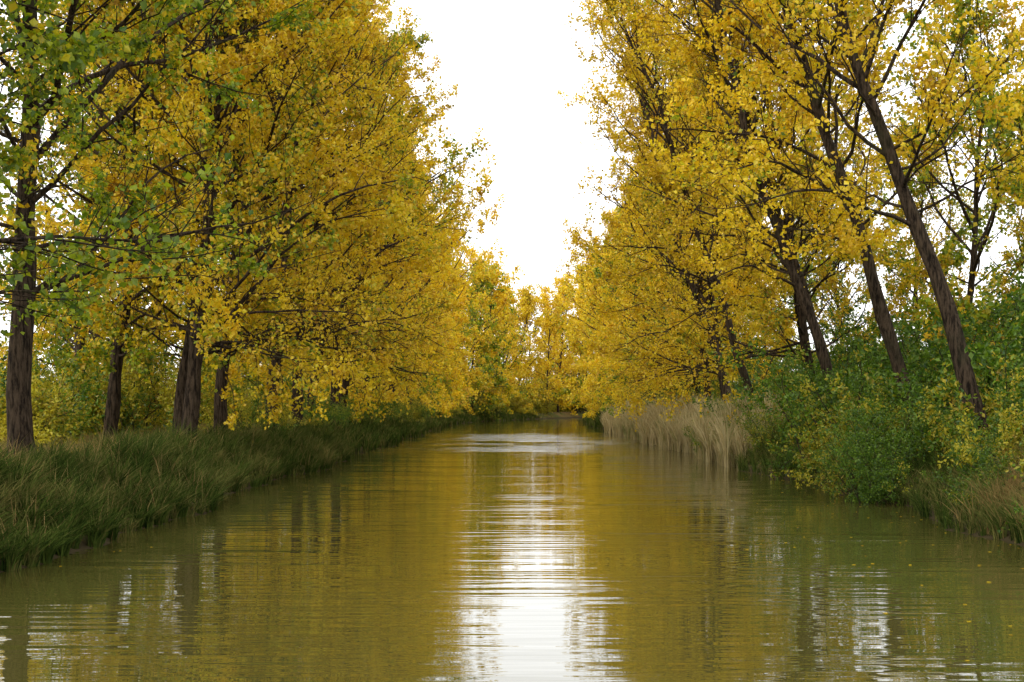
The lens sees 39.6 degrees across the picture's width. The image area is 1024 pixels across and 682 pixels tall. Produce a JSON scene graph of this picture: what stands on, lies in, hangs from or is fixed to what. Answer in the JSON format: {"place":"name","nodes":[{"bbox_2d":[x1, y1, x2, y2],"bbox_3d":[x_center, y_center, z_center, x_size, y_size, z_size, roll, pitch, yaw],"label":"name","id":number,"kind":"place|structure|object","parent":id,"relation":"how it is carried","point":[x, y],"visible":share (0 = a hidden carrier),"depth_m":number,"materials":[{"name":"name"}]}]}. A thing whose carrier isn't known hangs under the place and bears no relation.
{"place":"outdoors","nodes":[
{"label":"outdoors","id":0,"kind":"place"},
{"bbox_2d":[0,418,1023,681],"bbox_3d":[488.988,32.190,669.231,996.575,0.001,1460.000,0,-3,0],"label":"canal water","id":1,"kind":"structure","parent":0,"point":[548,550],"depth_m":19.95,"materials":[{"name":"green liquid"}]},
{"bbox_2d":[599,387,792,467],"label":"reed bed","id":2,"kind":"object","parent":1,"relation":"in","point":[653,428],"visible":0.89,"depth_m":73.06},
{"bbox_2d":[0,411,1023,572],"bbox_3d":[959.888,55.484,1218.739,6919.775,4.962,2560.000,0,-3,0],"label":"ground","id":3,"kind":"structure","parent":0,"point":[83,545],"depth_m":33.07,"materials":[{"name":"soil"}]},
{"bbox_2d":[0,336,104,449],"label":"shrub","id":4,"kind":"object","parent":3,"relation":"on","point":[46,413],"visible":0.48,"depth_m":42.56,"materials":[{"name":"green plant"}]},
{"bbox_2d":[0,339,108,440],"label":"shrub","id":5,"kind":"object","parent":3,"relation":"on","point":[82,396],"visible":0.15,"depth_m":48.54,"materials":[{"name":"green plant"}]},
{"bbox_2d":[0,0,170,342],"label":"poplar tree","id":6,"kind":"object","parent":3,"relation":"on","point":[12,160],"visible":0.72,"depth_m":28.07,"materials":[{"name":"green plant"}]},
{"bbox_2d":[0,0,216,417],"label":"poplar tree","id":7,"kind":"object","parent":3,"relation":"on","point":[76,353],"visible":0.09,"depth_m":58.48,"materials":[{"name":"yellow plant"}]},
{"bbox_2d":[0,0,230,307],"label":"poplar tree","id":8,"kind":"object","parent":3,"relation":"on","point":[71,58],"visible":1,"depth_m":21.49,"materials":[{"name":"green plant"}]},
{"bbox_2d":[57,357,173,434],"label":"shrub","id":9,"kind":"object","parent":3,"relation":"on","point":[145,394],"visible":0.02,"depth_m":57.05,"materials":[{"name":"green plant"}]},
{"bbox_2d":[45,342,206,439],"bbox_3d":[-15.460,2.179,55.164,6.954,5.406,6.283,2,-3,-33],"label":"shrub","id":10,"kind":"object","parent":3,"relation":"on","point":[130,415],"visible":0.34,"depth_m":55.18,"materials":[{"name":"green plant"}]},
{"bbox_2d":[11,6,253,412],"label":"poplar tree","id":11,"kind":"object","parent":3,"relation":"on","point":[18,131],"visible":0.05,"depth_m":70.20,"materials":[{"name":"yellow plant"}]},
{"bbox_2d":[0,419,289,459],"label":"dry grass","id":12,"kind":"structure","parent":3,"relation":"on","point":[48,445],"depth_m":41.85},
{"bbox_2d":[84,300,247,433],"bbox_3d":[-16.087,2.022,62.095,8.939,7.413,8.488,2,-3,-40],"label":"shrub","id":13,"kind":"object","parent":3,"relation":"on","point":[155,401],"visible":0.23,"depth_m":60.97,"materials":[{"name":"green plant"}]},
{"bbox_2d":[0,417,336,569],"bbox_3d":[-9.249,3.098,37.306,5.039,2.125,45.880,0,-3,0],"label":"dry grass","id":14,"kind":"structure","parent":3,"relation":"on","point":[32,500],"depth_m":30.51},
{"bbox_2d":[0,0,341,440],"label":"poplar tree","id":15,"kind":"object","parent":3,"relation":"on","point":[112,410],"visible":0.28,"depth_m":48.62,"materials":[{"name":"yellow plant"}]},
{"bbox_2d":[0,414,359,571],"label":"bank grass","id":16,"kind":"structure","parent":3,"relation":"on","point":[175,504],"depth_m":29.90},
{"bbox_2d":[0,0,377,460],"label":"poplar tree","id":17,"kind":"object","parent":3,"relation":"on","point":[18,393],"visible":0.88,"depth_m":33.17,"materials":[{"name":"green plant"}]},
{"bbox_2d":[0,0,417,434],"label":"poplar tree","id":18,"kind":"object","parent":3,"relation":"on","point":[183,366],"visible":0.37,"depth_m":45.59,"materials":[{"name":"yellow plant"}]},
{"bbox_2d":[149,345,280,425],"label":"shrub","id":19,"kind":"object","parent":3,"relation":"on","point":[228,399],"visible":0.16,"depth_m":83.64,"materials":[{"name":"green plant"}]},
{"bbox_2d":[130,101,310,421],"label":"poplar tree","id":20,"kind":"object","parent":3,"relation":"on","point":[245,371],"visible":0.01,"depth_m":83.66,"materials":[{"name":"yellow plant"}]},
{"bbox_2d":[5,0,448,432],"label":"poplar tree","id":21,"kind":"object","parent":3,"relation":"on","point":[220,408],"visible":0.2,"depth_m":53.69,"materials":[{"name":"yellow plant"}]},
{"bbox_2d":[0,0,456,440],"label":"poplar tree","id":22,"kind":"object","parent":3,"relation":"on","point":[203,328],"visible":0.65,"depth_m":44.44,"materials":[{"name":"yellow plant"}]},
{"bbox_2d":[200,363,296,433],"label":"shrub","id":23,"kind":"object","parent":3,"relation":"on","point":[251,412],"visible":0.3,"depth_m":55.88,"materials":[{"name":"green plant"}]},
{"bbox_2d":[231,388,307,429],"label":"shrub","id":24,"kind":"object","parent":3,"relation":"on","point":[284,417],"visible":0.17,"depth_m":59.42,"materials":[{"name":"green plant"}]},
{"bbox_2d":[145,0,457,428],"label":"poplar tree","id":25,"kind":"object","parent":3,"relation":"on","point":[359,132],"visible":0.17,"depth_m":59.69,"materials":[{"name":"yellow plant"}]},
{"bbox_2d":[142,0,478,425],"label":"poplar tree","id":26,"kind":"object","parent":3,"relation":"on","point":[425,257],"visible":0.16,"depth_m":63.79,"materials":[{"name":"yellow plant"}]},
{"bbox_2d":[218,0,487,421],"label":"poplar tree","id":27,"kind":"object","parent":3,"relation":"on","point":[405,75],"visible":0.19,"depth_m":73.79,"materials":[{"name":"yellow plant"}]},
{"bbox_2d":[231,0,481,411],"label":"poplar tree","id":28,"kind":"object","parent":3,"relation":"on","point":[395,276],"visible":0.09,"depth_m":82.52,"materials":[{"name":"yellow plant"}]},
{"bbox_2d":[280,94,465,417],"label":"poplar tree","id":29,"kind":"object","parent":3,"relation":"on","point":[427,341],"visible":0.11,"depth_m":98.15,"materials":[{"name":"yellow plant"}]},
{"bbox_2d":[294,25,490,423],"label":"poplar tree","id":30,"kind":"object","parent":3,"relation":"on","point":[459,185],"visible":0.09,"depth_m":88.55,"materials":[{"name":"yellow plant"}]},
{"bbox_2d":[294,99,500,397],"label":"poplar tree","id":31,"kind":"object","parent":3,"relation":"on","point":[455,306],"visible":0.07,"depth_m":112.75,"materials":[{"name":"yellow plant"}]},
{"bbox_2d":[326,170,469,411],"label":"poplar tree","id":32,"kind":"object","parent":3,"relation":"on","point":[445,345],"visible":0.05,"depth_m":122.80,"materials":[{"name":"yellow plant"}]},
{"bbox_2d":[330,137,475,415],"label":"poplar tree","id":33,"kind":"object","parent":3,"relation":"on","point":[430,291],"visible":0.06,"depth_m":105.32,"materials":[{"name":"yellow plant"}]},
{"bbox_2d":[320,142,505,407],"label":"poplar tree","id":34,"kind":"object","parent":3,"relation":"on","point":[455,315],"visible":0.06,"depth_m":130.67,"materials":[{"name":"yellow plant"}]},
{"bbox_2d":[290,408,542,453],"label":"bank grass","id":35,"kind":"structure","parent":3,"relation":"on","point":[370,437],"depth_m":96.08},
{"bbox_2d":[359,193,488,408],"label":"poplar tree","id":36,"kind":"object","parent":3,"relation":"on","point":[477,371],"visible":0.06,"depth_m":137.60,"materials":[{"name":"yellow plant"}]},
{"bbox_2d":[404,230,477,411],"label":"poplar tree","id":37,"kind":"object","parent":3,"relation":"on","point":[468,388],"visible":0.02,"depth_m":161.22,"materials":[{"name":"yellow plant"}]},
{"bbox_2d":[400,203,499,404],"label":"poplar tree","id":38,"kind":"object","parent":3,"relation":"on","point":[480,261],"visible":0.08,"depth_m":145.79,"materials":[{"name":"yellow plant"}]},
{"bbox_2d":[444,258,493,411],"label":"poplar tree","id":39,"kind":"object","parent":3,"relation":"on","point":[475,384],"visible":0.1,"depth_m":186.13,"materials":[{"name":"yellow plant"}]},
{"bbox_2d":[448,267,500,414],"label":"poplar tree","id":40,"kind":"object","parent":3,"relation":"on","point":[475,329],"visible":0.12,"depth_m":196.47,"materials":[{"name":"yellow plant"}]},
{"bbox_2d":[462,257,525,413],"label":"poplar tree","id":41,"kind":"object","parent":3,"relation":"on","point":[483,274],"visible":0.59,"depth_m":202.84,"materials":[{"name":"yellow plant"}]},
{"bbox_2d":[463,245,524,406],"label":"poplar tree","id":42,"kind":"object","parent":3,"relation":"on","point":[501,304],"visible":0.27,"depth_m":212.97,"materials":[{"name":"yellow plant"}]},
{"bbox_2d":[467,264,530,414],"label":"poplar tree","id":43,"kind":"object","parent":3,"relation":"on","point":[498,360],"visible":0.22,"depth_m":221.19,"materials":[{"name":"yellow plant"}]},
{"bbox_2d":[485,284,537,412],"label":"poplar tree","id":44,"kind":"object","parent":3,"relation":"on","point":[510,366],"visible":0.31,"depth_m":230.22,"materials":[{"name":"yellow plant"}]},
{"bbox_2d":[494,283,561,414],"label":"poplar tree","id":45,"kind":"object","parent":3,"relation":"on","point":[527,296],"visible":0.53,"depth_m":239.49,"materials":[{"name":"yellow plant"}]},
{"bbox_2d":[514,296,566,401],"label":"poplar tree","id":46,"kind":"object","parent":3,"relation":"on","point":[535,325],"visible":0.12,"depth_m":265.47,"materials":[{"name":"yellow plant"}]},
{"bbox_2d":[517,283,584,413],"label":"poplar tree","id":47,"kind":"object","parent":3,"relation":"on","point":[545,297],"visible":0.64,"depth_m":247.50,"materials":[{"name":"yellow plant"}]},
{"bbox_2d":[526,274,589,414],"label":"poplar tree","id":48,"kind":"object","parent":3,"relation":"on","point":[568,356],"visible":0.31,"depth_m":256.75,"materials":[{"name":"yellow plant"}]},
{"bbox_2d":[547,263,597,408],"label":"poplar tree","id":49,"kind":"object","parent":3,"relation":"on","point":[574,383],"visible":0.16,"depth_m":190.14,"materials":[{"name":"yellow plant"}]},
{"bbox_2d":[558,277,616,417],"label":"poplar tree","id":50,"kind":"object","parent":3,"relation":"on","point":[588,351],"visible":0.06,"depth_m":182.89,"materials":[{"name":"yellow plant"}]},
{"bbox_2d":[549,206,649,419],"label":"poplar tree","id":51,"kind":"object","parent":3,"relation":"on","point":[556,303],"visible":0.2,"depth_m":149.67,"materials":[{"name":"yellow plant"}]},
{"bbox_2d":[564,249,643,417],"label":"poplar tree","id":52,"kind":"object","parent":3,"relation":"on","point":[591,391],"visible":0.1,"depth_m":157.60,"materials":[{"name":"yellow plant"}]},
{"bbox_2d":[561,204,655,410],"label":"poplar tree","id":53,"kind":"object","parent":3,"relation":"on","point":[589,363],"visible":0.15,"depth_m":141.49,"materials":[{"name":"yellow plant"}]},
{"bbox_2d":[561,209,685,401],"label":"poplar tree","id":54,"kind":"object","parent":3,"relation":"on","point":[600,340],"visible":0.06,"depth_m":131.08,"materials":[{"name":"yellow plant"}]},
{"bbox_2d":[562,171,718,399],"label":"poplar tree","id":55,"kind":"object","parent":3,"relation":"on","point":[605,336],"visible":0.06,"depth_m":122.92,"materials":[{"name":"yellow plant"}]},
{"bbox_2d":[580,210,717,404],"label":"poplar tree","id":56,"kind":"object","parent":3,"relation":"on","point":[592,290],"visible":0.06,"depth_m":116.52,"materials":[{"name":"yellow plant"}]},
{"bbox_2d":[557,0,778,400],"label":"poplar tree","id":57,"kind":"object","parent":3,"relation":"on","point":[725,387],"visible":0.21,"depth_m":75.53,"materials":[{"name":"yellow plant"}]},
{"bbox_2d":[590,155,745,416],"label":"poplar tree","id":58,"kind":"object","parent":3,"relation":"on","point":[629,356],"visible":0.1,"depth_m":107.26,"materials":[{"name":"yellow plant"}]},
{"bbox_2d":[566,87,774,431],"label":"poplar tree","id":59,"kind":"object","parent":3,"relation":"on","point":[637,400],"visible":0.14,"depth_m":91.49,"materials":[{"name":"yellow plant"}]},
{"bbox_2d":[564,0,800,395],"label":"poplar tree","id":60,"kind":"object","parent":3,"relation":"on","point":[615,7],"visible":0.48,"depth_m":66.98,"materials":[{"name":"yellow plant"}]},
{"bbox_2d":[607,151,760,414],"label":"poplar tree","id":61,"kind":"object","parent":3,"relation":"on","point":[649,337],"visible":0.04,"depth_m":98.72,"materials":[{"name":"yellow plant"}]},
{"bbox_2d":[572,16,800,418],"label":"poplar tree","id":62,"kind":"object","parent":3,"relation":"on","point":[684,337],"visible":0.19,"depth_m":80.23,"materials":[{"name":"yellow plant"}]},
{"bbox_2d":[591,102,797,403],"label":"poplar tree","id":63,"kind":"object","parent":3,"relation":"on","point":[634,311],"visible":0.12,"depth_m":85.69,"materials":[{"name":"yellow plant"}]},
{"bbox_2d":[607,0,907,403],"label":"poplar tree","id":64,"kind":"object","parent":3,"relation":"on","point":[795,282],"visible":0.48,"depth_m":51.92,"materials":[{"name":"yellow plant"}]},
{"bbox_2d":[728,385,798,457],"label":"shrub","id":65,"kind":"object","parent":3,"relation":"on","point":[761,431],"visible":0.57,"depth_m":53.97,"materials":[{"name":"green plant"}]},
{"bbox_2d":[690,338,843,419],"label":"shrub","id":66,"kind":"object","parent":3,"relation":"on","point":[752,381],"visible":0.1,"depth_m":68.69,"materials":[{"name":"green plant"}]},
{"bbox_2d":[605,0,938,422],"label":"poplar tree","id":67,"kind":"object","parent":3,"relation":"on","point":[830,284],"visible":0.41,"depth_m":60.25,"materials":[{"name":"yellow plant"}]},
{"bbox_2d":[643,0,903,359],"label":"poplar tree","id":68,"kind":"object","parent":3,"relation":"on","point":[727,256],"visible":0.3,"depth_m":54.22,"materials":[{"name":"yellow plant"}]},
{"bbox_2d":[747,166,870,383],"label":"poplar tree","id":69,"kind":"object","parent":3,"relation":"on","point":[824,330],"visible":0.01,"depth_m":95.37,"materials":[{"name":"yellow plant"}]},
{"bbox_2d":[620,0,1023,414],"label":"poplar tree","id":70,"kind":"object","parent":3,"relation":"on","point":[884,322],"visible":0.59,"depth_m":42.16,"materials":[{"name":"yellow plant"}]},
{"bbox_2d":[785,363,866,442],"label":"shrub","id":71,"kind":"object","parent":3,"relation":"on","point":[830,401],"visible":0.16,"depth_m":50.26,"materials":[{"name":"green plant"}]},
{"bbox_2d":[705,307,954,479],"bbox_3d":[10.427,2.003,44.887,7.199,6.288,7.582,0,-3,-8],"label":"shrub","id":72,"kind":"object","parent":3,"relation":"on","point":[813,416],"visible":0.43,"depth_m":44.97,"materials":[{"name":"green plant"}]},
{"bbox_2d":[772,149,894,379],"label":"poplar tree","id":73,"kind":"object","parent":3,"relation":"on","point":[809,280],"visible":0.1,"depth_m":81.71,"materials":[{"name":"yellow plant"}]},
{"bbox_2d":[750,322,918,425],"bbox_3d":[13.009,2.031,56.608,6.860,5.991,7.224,-1,-3,22],"label":"shrub","id":74,"kind":"object","parent":3,"relation":"on","point":[833,357],"visible":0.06,"depth_m":56.05,"materials":[{"name":"green plant"}]},
{"bbox_2d":[657,0,1023,445],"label":"poplar tree","id":75,"kind":"object","parent":3,"relation":"on","point":[982,74],"visible":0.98,"depth_m":36.19,"materials":[{"name":"yellow plant"}]},
{"bbox_2d":[749,273,940,402],"bbox_3d":[15.754,1.046,62.980,10.558,8.755,10.025,1,-3,-14],"label":"shrub","id":76,"kind":"object","parent":3,"relation":"on","point":[848,319],"visible":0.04,"depth_m":62.83,"materials":[{"name":"green plant"}]},
{"bbox_2d":[672,425,1023,543],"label":"bank grass","id":77,"kind":"structure","parent":3,"relation":"on","point":[931,488],"depth_m":34.34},
{"bbox_2d":[781,381,941,502],"bbox_3d":[9.379,2.950,37.807,4.308,3.762,4.537,-1,-3,22],"label":"shrub","id":78,"kind":"object","parent":3,"relation":"on","point":[843,454],"visible":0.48,"depth_m":37.55,"materials":[{"name":"green plant"}]},
{"bbox_2d":[799,345,927,432],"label":"shrub","id":79,"kind":"object","parent":3,"relation":"on","point":[853,372],"visible":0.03,"depth_m":49.17,"materials":[{"name":"green plant"}]},
{"bbox_2d":[816,403,921,475],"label":"shrub","id":80,"kind":"object","parent":3,"relation":"on","point":[863,425],"visible":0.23,"depth_m":39.98,"materials":[{"name":"green plant"}]},
{"bbox_2d":[789,406,951,504],"bbox_3d":[9.286,3.124,35.944,3.371,2.944,3.550,1,-3,-23],"label":"shrub","id":81,"kind":"object","parent":3,"relation":"on","point":[871,494],"visible":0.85,"depth_m":35.75,"materials":[{"name":"green plant"}]},
{"bbox_2d":[833,370,933,447],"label":"shrub","id":82,"kind":"object","parent":3,"relation":"on","point":[871,399],"visible":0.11,"depth_m":42.64,"materials":[{"name":"green plant"}]},
{"bbox_2d":[840,377,938,451],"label":"shrub","id":83,"kind":"object","parent":3,"relation":"on","point":[894,423],"visible":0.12,"depth_m":40.71,"materials":[{"name":"green plant"}]},
{"bbox_2d":[821,282,988,370],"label":"shrub","id":84,"kind":"object","parent":3,"relation":"on","point":[865,320],"visible":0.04,"depth_m":56.00,"materials":[{"name":"green plant"}]},
{"bbox_2d":[857,371,961,465],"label":"shrub","id":85,"kind":"object","parent":3,"relation":"on","point":[917,431],"visible":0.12,"depth_m":38.79,"materials":[{"name":"green plant"}]},
{"bbox_2d":[816,285,1023,417],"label":"shrub","id":86,"kind":"object","parent":3,"relation":"on","point":[907,330],"visible":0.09,"depth_m":49.20,"materials":[{"name":"green plant"}]},
{"bbox_2d":[834,117,1008,366],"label":"poplar tree","id":87,"kind":"object","parent":3,"relation":"on","point":[924,190],"visible":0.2,"depth_m":69.62,"materials":[{"name":"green plant"}]},
{"bbox_2d":[846,0,1023,366],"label":"poplar tree","id":88,"kind":"object","parent":3,"relation":"on","point":[948,257],"visible":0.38,"depth_m":60.34,"materials":[{"name":"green plant"}]},
{"bbox_2d":[863,279,1023,430],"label":"shrub","id":89,"kind":"object","parent":3,"relation":"on","point":[901,374],"visible":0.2,"depth_m":40.79,"materials":[{"name":"green plant"}]},
{"bbox_2d":[870,293,1023,414],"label":"shrub","id":90,"kind":"object","parent":3,"relation":"on","point":[969,337],"visible":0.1,"depth_m":41.74,"materials":[{"name":"green plant"}]},
{"bbox_2d":[873,260,1023,413],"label":"shrub","id":91,"kind":"object","parent":3,"relation":"on","point":[941,355],"visible":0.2,"depth_m":44.04,"materials":[{"name":"green plant"}]},
{"bbox_2d":[884,307,1015,420],"bbox_3d":[15.610,1.154,47.269,6.178,5.572,6.682,2,-3,-41],"label":"shrub","id":92,"kind":"object","parent":3,"relation":"on","point":[966,333],"visible":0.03,"depth_m":47.11,"materials":[{"name":"green plant"}]},
{"bbox_2d":[903,351,1023,462],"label":"shrub","id":93,"kind":"object","parent":3,"relation":"on","point":[945,433],"visible":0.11,"depth_m":36.69,"materials":[{"name":"green plant"}]},
{"bbox_2d":[912,35,1023,353],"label":"poplar tree","id":94,"kind":"object","parent":3,"relation":"on","point":[985,312],"visible":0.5,"depth_m":44.28,"materials":[{"name":"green plant"}]},
{"bbox_2d":[915,311,1023,451],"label":"shrub","id":95,"kind":"object","parent":3,"relation":"on","point":[1003,379],"visible":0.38,"depth_m":33.21,"materials":[{"name":"green plant"}]},
{"bbox_2d":[941,428,1000,501],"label":"shrub","id":96,"kind":"object","parent":3,"relation":"on","point":[956,458],"visible":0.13,"depth_m":30.05,"materials":[{"name":"green plant"}]},
{"bbox_2d":[933,397,1009,474],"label":"shrub","id":97,"kind":"object","parent":3,"relation":"on","point":[957,433],"visible":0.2,"depth_m":32.24,"materials":[{"name":"green plant"}]},
{"bbox_2d":[920,425,1023,510],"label":"shrub","id":98,"kind":"object","parent":3,"relation":"on","point":[987,453],"visible":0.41,"depth_m":27.87,"materials":[{"name":"green plant"}]},
{"bbox_2d":[928,373,1023,470],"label":"shrub","id":99,"kind":"object","parent":3,"relation":"on","point":[1007,439],"visible":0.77,"depth_m":28.84,"materials":[{"name":"green plant"}]},
{"bbox_2d":[934,73,1023,369],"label":"poplar tree","id":100,"kind":"object","parent":3,"relation":"on","point":[1019,233],"visible":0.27,"depth_m":55.13,"materials":[{"name":"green plant"}]},
{"bbox_2d":[935,439,1023,541],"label":"dry grass","id":101,"kind":"structure","parent":3,"relation":"on","point":[1011,483],"depth_m":26.94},
{"bbox_2d":[943,283,1023,422],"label":"shrub","id":102,"kind":"object","parent":3,"relation":"on","point":[1011,330],"visible":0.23,"depth_m":38.07,"materials":[{"name":"green plant"}]},
{"bbox_2d":[964,342,1023,423],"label":"shrub","id":103,"kind":"object","parent":3,"relation":"on","point":[973,357],"visible":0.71,"depth_m":33.41,"materials":[{"name":"green plant"}]},
{"bbox_2d":[984,377,1023,450],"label":"shrub","id":104,"kind":"object","parent":3,"relation":"on","point":[1006,397],"visible":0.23,"depth_m":31.17,"materials":[{"name":"green plant"}]},
{"bbox_2d":[0,0,1023,385],"label":"sky","id":105,"kind":"structure","parent":0,"point":[510,60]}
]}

